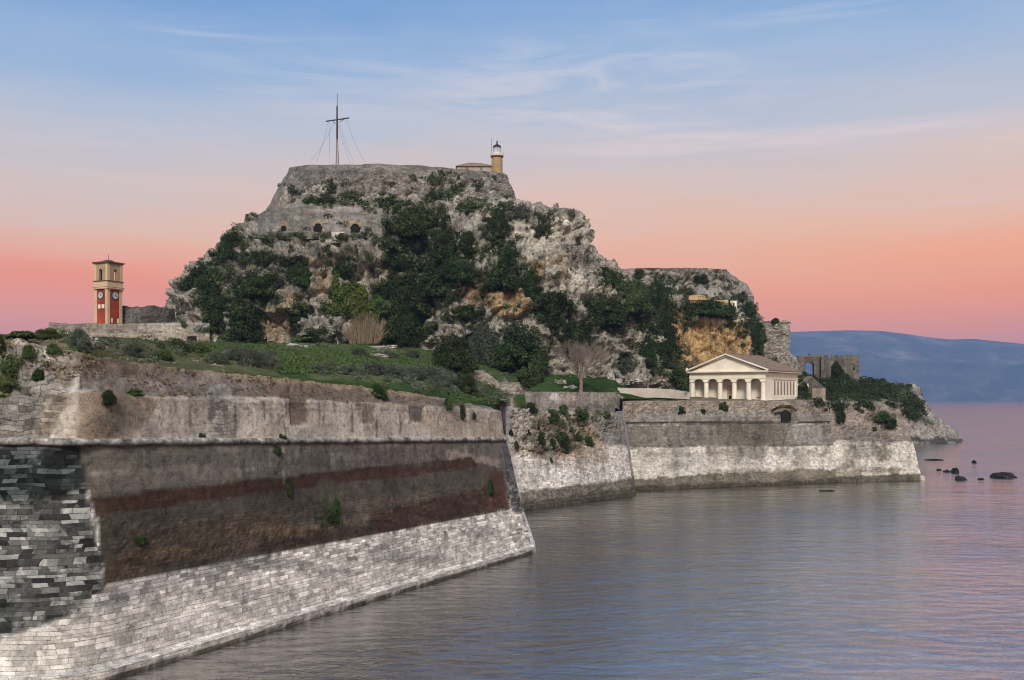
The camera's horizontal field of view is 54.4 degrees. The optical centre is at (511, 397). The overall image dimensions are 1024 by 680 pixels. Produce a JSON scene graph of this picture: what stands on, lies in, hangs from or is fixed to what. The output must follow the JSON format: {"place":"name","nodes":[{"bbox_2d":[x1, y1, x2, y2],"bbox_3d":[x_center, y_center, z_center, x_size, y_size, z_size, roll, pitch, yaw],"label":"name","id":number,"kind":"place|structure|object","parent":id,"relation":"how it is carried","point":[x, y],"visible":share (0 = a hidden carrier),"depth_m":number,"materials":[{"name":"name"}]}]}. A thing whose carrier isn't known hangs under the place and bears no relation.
{"place":"outdoors","nodes":[
{"label":"outdoors","id":0,"kind":"place"},
{"bbox_2d":[164,185,680,412],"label":"rock hill","id":1,"kind":"structure","parent":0,"point":[575,279],"depth_m":273.39,"materials":[{"name":"stone"}]},
{"bbox_2d":[199,274,217,295],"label":"tree","id":2,"kind":"object","parent":1,"relation":"on","point":[208,289],"visible":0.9,"depth_m":271.97,"materials":[{"name":"green plant"}]},
{"bbox_2d":[202,288,226,329],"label":"tree","id":3,"kind":"object","parent":1,"relation":"on","point":[211,307],"visible":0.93,"depth_m":268.36,"materials":[{"name":"green plant"}]},
{"bbox_2d":[219,243,233,258],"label":"bush","id":4,"kind":"object","parent":1,"relation":"on","point":[226,249],"visible":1,"depth_m":277.51,"materials":[{"name":"green plant"}]},
{"bbox_2d":[236,275,270,299],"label":"tree","id":5,"kind":"object","parent":1,"relation":"on","point":[250,287],"visible":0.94,"depth_m":264.25,"materials":[{"name":"green plant"}]},
{"bbox_2d":[267,323,288,342],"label":"boulder","id":6,"kind":"object","parent":1,"relation":"on","point":[277,334],"visible":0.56,"depth_m":264.78,"materials":[{"name":"stone"}]},
{"bbox_2d":[291,261,309,291],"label":"tree","id":7,"kind":"object","parent":1,"relation":"on","point":[299,272],"visible":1,"depth_m":263.70,"materials":[{"name":"green plant"}]},
{"bbox_2d":[297,317,321,337],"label":"boulder","id":8,"kind":"object","parent":1,"relation":"on","point":[311,323],"visible":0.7,"depth_m":262.08,"materials":[{"name":"stone"}]},
{"bbox_2d":[289,333,332,342],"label":"bush","id":9,"kind":"object","parent":1,"relation":"on","point":[297,339],"visible":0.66,"depth_m":261.12,"materials":[{"name":"green plant"}]},
{"bbox_2d":[258,206,388,238],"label":"casemate wall","id":10,"kind":"structure","parent":1,"relation":"on","point":[290,220],"depth_m":269.31,"materials":[{"name":"beige stone"}]},
{"bbox_2d":[309,313,345,342],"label":"boulder","id":11,"kind":"object","parent":1,"relation":"on","point":[337,323],"visible":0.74,"depth_m":262.06,"materials":[{"name":"stone"}]},
{"bbox_2d":[327,272,347,315],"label":"tree","id":12,"kind":"object","parent":1,"relation":"on","point":[336,295],"visible":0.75,"depth_m":261.58,"materials":[{"name":"green plant"}]},
{"bbox_2d":[331,256,347,278],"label":"tree","id":13,"kind":"object","parent":1,"relation":"on","point":[340,271],"visible":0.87,"depth_m":264.31,"materials":[{"name":"green plant"}]},
{"bbox_2d":[339,278,371,319],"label":"tree","id":14,"kind":"object","parent":1,"relation":"on","point":[356,298],"visible":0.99,"depth_m":260.57,"materials":[{"name":"green plant"}]},
{"bbox_2d":[368,293,386,318],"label":"tree","id":15,"kind":"object","parent":1,"relation":"on","point":[376,299],"visible":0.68,"depth_m":263.07,"materials":[{"name":"green plant"}]},
{"bbox_2d":[381,235,397,249],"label":"bush","id":16,"kind":"object","parent":1,"relation":"on","point":[391,241],"visible":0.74,"depth_m":265.48,"materials":[{"name":"green plant"}]},
{"bbox_2d":[266,163,515,209],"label":"hilltop fort wall","id":17,"kind":"structure","parent":1,"relation":"on","point":[370,180],"depth_m":292.82,"materials":[{"name":"stone"}]},
{"bbox_2d":[311,93,362,164],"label":"signal mast","id":18,"kind":"object","parent":17,"relation":"on","point":[337,119],"visible":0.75,"depth_m":302.85,"materials":[{"name":"metal"}]},
{"bbox_2d":[455,163,491,171],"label":"stone house","id":19,"kind":"structure","parent":17,"relation":"on","point":[477,166],"depth_m":304.50,"materials":[{"name":"stone"}]},
{"bbox_2d":[490,139,503,172],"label":"lighthouse","id":20,"kind":"object","parent":17,"relation":"on","point":[497,156],"visible":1,"depth_m":301.74,"materials":[{"name":"stone"}]},
{"bbox_2d":[378,296,422,347],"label":"tree","id":21,"kind":"object","parent":1,"relation":"on","point":[399,324],"visible":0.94,"depth_m":260.80,"materials":[{"name":"green plant"}]},
{"bbox_2d":[391,212,427,242],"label":"tree","id":22,"kind":"object","parent":1,"relation":"on","point":[410,225],"visible":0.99,"depth_m":267.55,"materials":[{"name":"green plant"}]},
{"bbox_2d":[404,275,431,321],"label":"tree","id":23,"kind":"object","parent":1,"relation":"on","point":[418,304],"visible":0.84,"depth_m":263.22,"materials":[{"name":"green plant"}]},
{"bbox_2d":[422,266,454,301],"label":"tree","id":24,"kind":"object","parent":1,"relation":"on","point":[434,287],"visible":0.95,"depth_m":263.41,"materials":[{"name":"green plant"}]},
{"bbox_2d":[430,228,456,260],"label":"tree","id":25,"kind":"object","parent":1,"relation":"on","point":[445,246],"visible":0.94,"depth_m":266.44,"materials":[{"name":"green plant"}]},
{"bbox_2d":[435,256,473,286],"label":"tree","id":26,"kind":"object","parent":1,"relation":"on","point":[454,270],"visible":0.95,"depth_m":262.52,"materials":[{"name":"green plant"}]},
{"bbox_2d":[460,231,477,255],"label":"tree","id":27,"kind":"object","parent":1,"relation":"on","point":[470,241],"visible":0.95,"depth_m":271.93,"materials":[{"name":"green plant"}]},
{"bbox_2d":[192,199,764,371],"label":"sage scrub","id":28,"kind":"object","parent":1,"relation":"on","point":[521,213],"visible":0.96,"depth_m":278.94,"materials":[{"name":"green plant"}]},
{"bbox_2d":[465,316,500,367],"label":"tree","id":29,"kind":"object","parent":1,"relation":"on","point":[482,341],"visible":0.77,"depth_m":265.09,"materials":[{"name":"green plant"}]},
{"bbox_2d":[493,214,511,237],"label":"tree","id":30,"kind":"object","parent":1,"relation":"on","point":[500,225],"visible":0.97,"depth_m":274.80,"materials":[{"name":"green plant"}]},
{"bbox_2d":[487,265,519,294],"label":"tree","id":31,"kind":"object","parent":1,"relation":"on","point":[507,278],"visible":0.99,"depth_m":265.89,"materials":[{"name":"green plant"}]},
{"bbox_2d":[497,243,513,269],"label":"tree","id":32,"kind":"object","parent":1,"relation":"on","point":[507,257],"visible":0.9,"depth_m":269.48,"materials":[{"name":"green plant"}]},
{"bbox_2d":[487,318,551,371],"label":"tree","id":33,"kind":"object","parent":1,"relation":"on","point":[517,349],"visible":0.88,"depth_m":263.91,"materials":[{"name":"green plant"}]},
{"bbox_2d":[570,325,590,347],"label":"tree","id":34,"kind":"object","parent":1,"relation":"on","point":[578,334],"visible":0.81,"depth_m":273.93,"materials":[{"name":"green plant"}]},
{"bbox_2d":[593,298,629,330],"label":"tree","id":35,"kind":"object","parent":1,"relation":"on","point":[611,315],"visible":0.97,"depth_m":273.06,"materials":[{"name":"green plant"}]},
{"bbox_2d":[618,354,635,372],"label":"bush","id":36,"kind":"object","parent":1,"relation":"on","point":[622,368],"visible":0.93,"depth_m":277.33,"materials":[{"name":"green plant"}]},
{"bbox_2d":[623,278,652,318],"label":"tree","id":37,"kind":"object","parent":1,"relation":"on","point":[637,298],"visible":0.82,"depth_m":281.43,"materials":[{"name":"green plant"}]},
{"bbox_2d":[639,333,657,368],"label":"tree","id":38,"kind":"object","parent":1,"relation":"on","point":[650,352],"visible":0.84,"depth_m":282.54,"materials":[{"name":"green plant"}]},
{"bbox_2d":[649,363,668,387],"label":"boulder","id":39,"kind":"object","parent":1,"relation":"on","point":[656,380],"visible":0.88,"depth_m":283.20,"materials":[{"name":"stone"}]},
{"bbox_2d":[658,292,676,359],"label":"tree","id":40,"kind":"object","parent":1,"relation":"on","point":[666,317],"visible":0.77,"depth_m":293.11,"materials":[{"name":"green plant"}]},
{"bbox_2d":[667,361,686,387],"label":"tree","id":41,"kind":"object","parent":1,"relation":"on","point":[679,375],"visible":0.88,"depth_m":292.57,"materials":[{"name":"green plant"}]},
{"bbox_2d":[0,334,898,435],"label":"ground","id":42,"kind":"structure","parent":0,"point":[548,384],"depth_m":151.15,"materials":[{"name":"green plant"}]},
{"bbox_2d":[2,330,39,338],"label":"bush","id":43,"kind":"object","parent":42,"relation":"on","point":[27,334],"visible":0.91,"depth_m":89.55,"materials":[{"name":"green plant"}]},
{"bbox_2d":[34,327,63,339],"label":"bush","id":44,"kind":"object","parent":42,"relation":"on","point":[46,333],"visible":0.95,"depth_m":97.83,"materials":[{"name":"green plant"}]},
{"bbox_2d":[92,254,124,323],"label":"clock tower","id":45,"kind":"structure","parent":42,"relation":"on","point":[108,289],"depth_m":256.56,"materials":[{"name":"red paint"}]},
{"bbox_2d":[87,335,129,358],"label":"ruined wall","id":46,"kind":"structure","parent":42,"relation":"on","point":[108,350],"depth_m":95.68,"materials":[{"name":"stone"}]},
{"bbox_2d":[49,322,209,341],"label":"terrace wall","id":47,"kind":"structure","parent":42,"relation":"on","point":[161,331],"depth_m":244.06,"materials":[{"name":"grey stone"}]},
{"bbox_2d":[122,305,175,323],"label":"wall","id":48,"kind":"structure","parent":42,"relation":"on","point":[149,314],"depth_m":261.48,"materials":[{"name":"stone"}]},
{"bbox_2d":[151,349,175,360],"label":"bush","id":49,"kind":"object","parent":42,"relation":"on","point":[166,355],"visible":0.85,"depth_m":108.67,"materials":[{"name":"green plant"}]},
{"bbox_2d":[168,338,189,351],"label":"bush","id":50,"kind":"object","parent":42,"relation":"on","point":[176,342],"visible":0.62,"depth_m":125.19,"materials":[{"name":"green plant"}]},
{"bbox_2d":[190,342,209,353],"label":"bush","id":51,"kind":"object","parent":42,"relation":"on","point":[202,348],"visible":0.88,"depth_m":128.04,"materials":[{"name":"green plant"}]},
{"bbox_2d":[203,349,230,364],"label":"bush","id":52,"kind":"object","parent":42,"relation":"on","point":[209,358],"visible":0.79,"depth_m":115.64,"materials":[{"name":"green plant"}]},
{"bbox_2d":[225,345,245,360],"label":"bush","id":53,"kind":"object","parent":42,"relation":"on","point":[234,353],"visible":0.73,"depth_m":122.74,"materials":[{"name":"green plant"}]},
{"bbox_2d":[224,297,263,343],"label":"tree","id":54,"kind":"object","parent":42,"relation":"on","point":[244,321],"visible":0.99,"depth_m":243.16,"materials":[{"name":"green plant"}]},
{"bbox_2d":[239,348,265,367],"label":"bush","id":55,"kind":"object","parent":42,"relation":"on","point":[256,357],"visible":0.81,"depth_m":122.09,"materials":[{"name":"green plant"}]},
{"bbox_2d":[0,335,513,402],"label":"dry weeds","id":56,"kind":"object","parent":42,"relation":"on","point":[120,358],"visible":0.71,"depth_m":98.15,"materials":[{"name":"brown plant"}]},
{"bbox_2d":[0,337,535,679],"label":"bastion wall","id":57,"kind":"structure","parent":42,"relation":"on","point":[240,546],"depth_m":99.06,"materials":[{"name":"stone"}]},
{"bbox_2d":[21,344,35,357],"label":"bush","id":58,"kind":"object","parent":57,"relation":"on","point":[27,349],"visible":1,"depth_m":88.38,"materials":[{"name":"green plant"}]},
{"bbox_2d":[45,343,63,354],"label":"bush","id":59,"kind":"object","parent":57,"relation":"on","point":[51,348],"visible":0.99,"depth_m":89.62,"materials":[{"name":"green plant"}]},
{"bbox_2d":[64,327,92,348],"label":"bush","id":60,"kind":"object","parent":57,"relation":"on","point":[79,337],"visible":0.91,"depth_m":92.19,"materials":[{"name":"green plant"}]},
{"bbox_2d":[101,389,116,405],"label":"bush","id":61,"kind":"object","parent":57,"relation":"on","point":[109,397],"visible":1,"depth_m":90.12,"materials":[{"name":"green plant"}]},
{"bbox_2d":[123,342,144,356],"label":"bush","id":62,"kind":"object","parent":57,"relation":"on","point":[134,349],"visible":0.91,"depth_m":103.30,"materials":[{"name":"green plant"}]},
{"bbox_2d":[333,496,341,524],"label":"bush","id":63,"kind":"object","parent":57,"relation":"on","point":[337,508],"visible":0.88,"depth_m":115.75,"materials":[{"name":"green plant"}]},
{"bbox_2d":[371,383,388,400],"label":"bush","id":64,"kind":"object","parent":57,"relation":"on","point":[380,390],"visible":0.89,"depth_m":129.36,"materials":[{"name":"green plant"}]},
{"bbox_2d":[260,351,281,369],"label":"bush","id":65,"kind":"object","parent":42,"relation":"on","point":[271,359],"visible":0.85,"depth_m":122.83,"materials":[{"name":"green plant"}]},
{"bbox_2d":[0,328,599,452],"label":"bushes","id":66,"kind":"object","parent":42,"relation":"on","point":[62,332],"visible":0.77,"depth_m":136.53,"materials":[{"name":"green plant"}]},
{"bbox_2d":[92,335,510,405],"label":"bank sage scrub","id":67,"kind":"object","parent":42,"relation":"on","point":[361,371],"visible":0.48,"depth_m":145.00,"materials":[{"name":"green plant"}]},
{"bbox_2d":[334,365,358,374],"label":"bush","id":68,"kind":"object","parent":42,"relation":"on","point":[349,370],"visible":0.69,"depth_m":139.82,"materials":[{"name":"green plant"}]},
{"bbox_2d":[339,311,389,343],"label":"dry reeds","id":69,"kind":"object","parent":42,"relation":"on","point":[360,334],"visible":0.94,"depth_m":258.59,"materials":[{"name":"beige plant"}]},
{"bbox_2d":[362,360,386,375],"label":"bush","id":70,"kind":"object","parent":42,"relation":"on","point":[380,369],"visible":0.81,"depth_m":149.25,"materials":[{"name":"green plant"}]},
{"bbox_2d":[383,361,407,378],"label":"bush","id":71,"kind":"object","parent":42,"relation":"on","point":[398,371],"visible":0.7,"depth_m":156.13,"materials":[{"name":"green plant"}]},
{"bbox_2d":[403,364,427,379],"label":"bush","id":72,"kind":"object","parent":42,"relation":"on","point":[415,372],"visible":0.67,"depth_m":160.59,"materials":[{"name":"green plant"}]},
{"bbox_2d":[424,365,446,379],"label":"bush","id":73,"kind":"object","parent":42,"relation":"on","point":[432,370],"visible":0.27,"depth_m":171.58,"materials":[{"name":"green plant"}]},
{"bbox_2d":[434,368,462,388],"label":"bush","id":74,"kind":"object","parent":42,"relation":"on","point":[450,376],"visible":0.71,"depth_m":166.35,"materials":[{"name":"green plant"}]},
{"bbox_2d":[430,330,479,374],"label":"tree","id":75,"kind":"object","parent":42,"relation":"on","point":[455,353],"visible":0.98,"depth_m":222.69,"materials":[{"name":"green plant"}]},
{"bbox_2d":[454,371,477,395],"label":"bush","id":76,"kind":"object","parent":42,"relation":"on","point":[468,384],"visible":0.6,"depth_m":167.73,"materials":[{"name":"green plant"}]},
{"bbox_2d":[472,370,527,394],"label":"ramp wall","id":77,"kind":"structure","parent":42,"relation":"on","point":[516,388],"depth_m":232.48,"materials":[{"name":"stone"}]},
{"bbox_2d":[512,366,540,387],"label":"leafy shrub","id":78,"kind":"object","parent":42,"relation":"on","point":[528,377],"visible":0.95,"depth_m":234.13,"materials":[{"name":"green plant"}]},
{"bbox_2d":[528,349,544,382],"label":"leafy shrub","id":79,"kind":"object","parent":42,"relation":"on","point":[538,362],"visible":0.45,"depth_m":257.75,"materials":[{"name":"green plant"}]},
{"bbox_2d":[171,169,933,425],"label":"dark scrub","id":80,"kind":"object","parent":42,"relation":"on","point":[861,392],"visible":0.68,"depth_m":273.73,"materials":[{"name":"green plant"}]},
{"bbox_2d":[505,403,635,509],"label":"sea wall","id":81,"kind":"structure","parent":42,"relation":"on","point":[581,472],"depth_m":227.62,"materials":[{"name":"grey stone"}]},
{"bbox_2d":[525,391,614,415],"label":"parapet wall","id":82,"kind":"structure","parent":81,"relation":"on","point":[602,402],"depth_m":234.55,"materials":[{"name":"stone"}]},
{"bbox_2d":[574,408,589,419],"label":"bush","id":83,"kind":"object","parent":81,"relation":"on","point":[582,414],"visible":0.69,"depth_m":233.11,"materials":[{"name":"green plant"}]},
{"bbox_2d":[552,340,610,391],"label":"bare tree","id":84,"kind":"object","parent":42,"relation":"on","point":[576,351],"visible":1,"depth_m":248.10,"materials":[{"name":"brown plant"}]},
{"bbox_2d":[617,388,689,398],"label":"garden wall","id":85,"kind":"structure","parent":42,"relation":"on","point":[656,393],"depth_m":271.06,"materials":[{"name":"beige stone"}]},
{"bbox_2d":[620,400,837,490],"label":"sea wall","id":86,"kind":"structure","parent":42,"relation":"on","point":[748,443],"depth_m":270.67,"materials":[{"name":"beige stone"}]},
{"bbox_2d":[686,352,801,400],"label":"church","id":87,"kind":"structure","parent":42,"relation":"on","point":[726,375],"depth_m":298.33,"materials":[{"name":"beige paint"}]},
{"bbox_2d":[797,353,820,378],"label":"ruined stone archway","id":88,"kind":"structure","parent":42,"relation":"on","point":[814,361],"depth_m":375.82,"materials":[{"name":"grey stone"}]},
{"bbox_2d":[800,376,822,393],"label":"gabled hut","id":89,"kind":"object","parent":42,"relation":"on","point":[811,381],"visible":0.47,"depth_m":345.00,"materials":[{"name":"stone"}]},
{"bbox_2d":[811,387,825,399],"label":"stone sentry box","id":90,"kind":"object","parent":42,"relation":"on","point":[818,392],"visible":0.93,"depth_m":290.98,"materials":[{"name":"beige stone"}]},
{"bbox_2d":[829,401,924,481],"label":"corner bastion","id":91,"kind":"object","parent":42,"relation":"on","point":[864,451],"visible":0.84,"depth_m":287.74,"materials":[{"name":"grey stone"}]},
{"bbox_2d":[874,410,891,422],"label":"bush","id":92,"kind":"object","parent":91,"relation":"on","point":[884,417],"visible":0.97,"depth_m":289.52,"materials":[{"name":"green plant"}]},
{"bbox_2d":[0,0,1023,343],"label":"sky","id":93,"kind":"structure","parent":0,"point":[854,164],"materials":[{"name":"blue"}]},
{"bbox_2d":[111,400,1023,679],"bbox_3d":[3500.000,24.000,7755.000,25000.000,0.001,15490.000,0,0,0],"label":"sea","id":94,"kind":"structure","parent":0,"point":[889,580],"depth_m":119.53,"materials":[{"name":"grey liquid"}]},
{"bbox_2d":[990,472,1017,477],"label":"sea rock","id":95,"kind":"object","parent":94,"relation":"in","point":[1002,475],"visible":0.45,"depth_m":297.79,"materials":[{"name":"grey stone"}]},
{"bbox_2d":[641,277,804,382],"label":"rock hill","id":96,"kind":"structure","parent":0,"point":[700,342],"depth_m":341.22,"materials":[{"name":"stone"}]},
{"bbox_2d":[648,281,666,308],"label":"tree","id":97,"kind":"object","parent":96,"relation":"on","point":[657,293],"visible":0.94,"depth_m":342.62,"materials":[{"name":"green plant"}]},
{"bbox_2d":[621,268,753,304],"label":"fort wall","id":98,"kind":"structure","parent":96,"relation":"on","point":[728,279],"depth_m":353.54,"materials":[{"name":"stone"}]},
{"bbox_2d":[688,295,727,307],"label":"ochre house","id":99,"kind":"structure","parent":96,"relation":"on","point":[694,298],"depth_m":342.35,"materials":[{"name":"paint"}]},
{"bbox_2d":[689,299,734,316],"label":"bush","id":100,"kind":"object","parent":96,"relation":"on","point":[706,305],"visible":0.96,"depth_m":338.45,"materials":[{"name":"green plant"}]},
{"bbox_2d":[751,322,763,354],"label":"tree","id":101,"kind":"object","parent":96,"relation":"on","point":[757,341],"visible":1,"depth_m":337.49,"materials":[{"name":"green plant"}]},
{"bbox_2d":[751,320,790,366],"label":"tower wall","id":102,"kind":"structure","parent":96,"relation":"on","point":[776,344],"depth_m":337.20,"materials":[{"name":"stone"}]},
{"bbox_2d":[816,377,927,415],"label":"headland","id":103,"kind":"structure","parent":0,"point":[901,392],"depth_m":354.37,"materials":[{"name":"plant"}]},
{"bbox_2d":[830,360,844,379],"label":"bush","id":104,"kind":"object","parent":103,"relation":"on","point":[837,370],"visible":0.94,"depth_m":365.22,"materials":[{"name":"green plant"}]},
{"bbox_2d":[820,355,858,380],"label":"ruined block","id":105,"kind":"structure","parent":103,"relation":"on","point":[849,364],"depth_m":371.88,"materials":[{"name":"grey stone"}]},
{"bbox_2d":[830,383,964,442],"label":"headland","id":106,"kind":"structure","parent":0,"point":[938,431],"depth_m":530.48,"materials":[{"name":"stone"}]},
{"bbox_2d":[789,330,1023,399],"bbox_3d":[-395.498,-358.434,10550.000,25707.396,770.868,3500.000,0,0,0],"label":"mountains","id":107,"kind":"structure","parent":0,"point":[951,369],"depth_m":9686.23,"materials":[{"name":"blue"}]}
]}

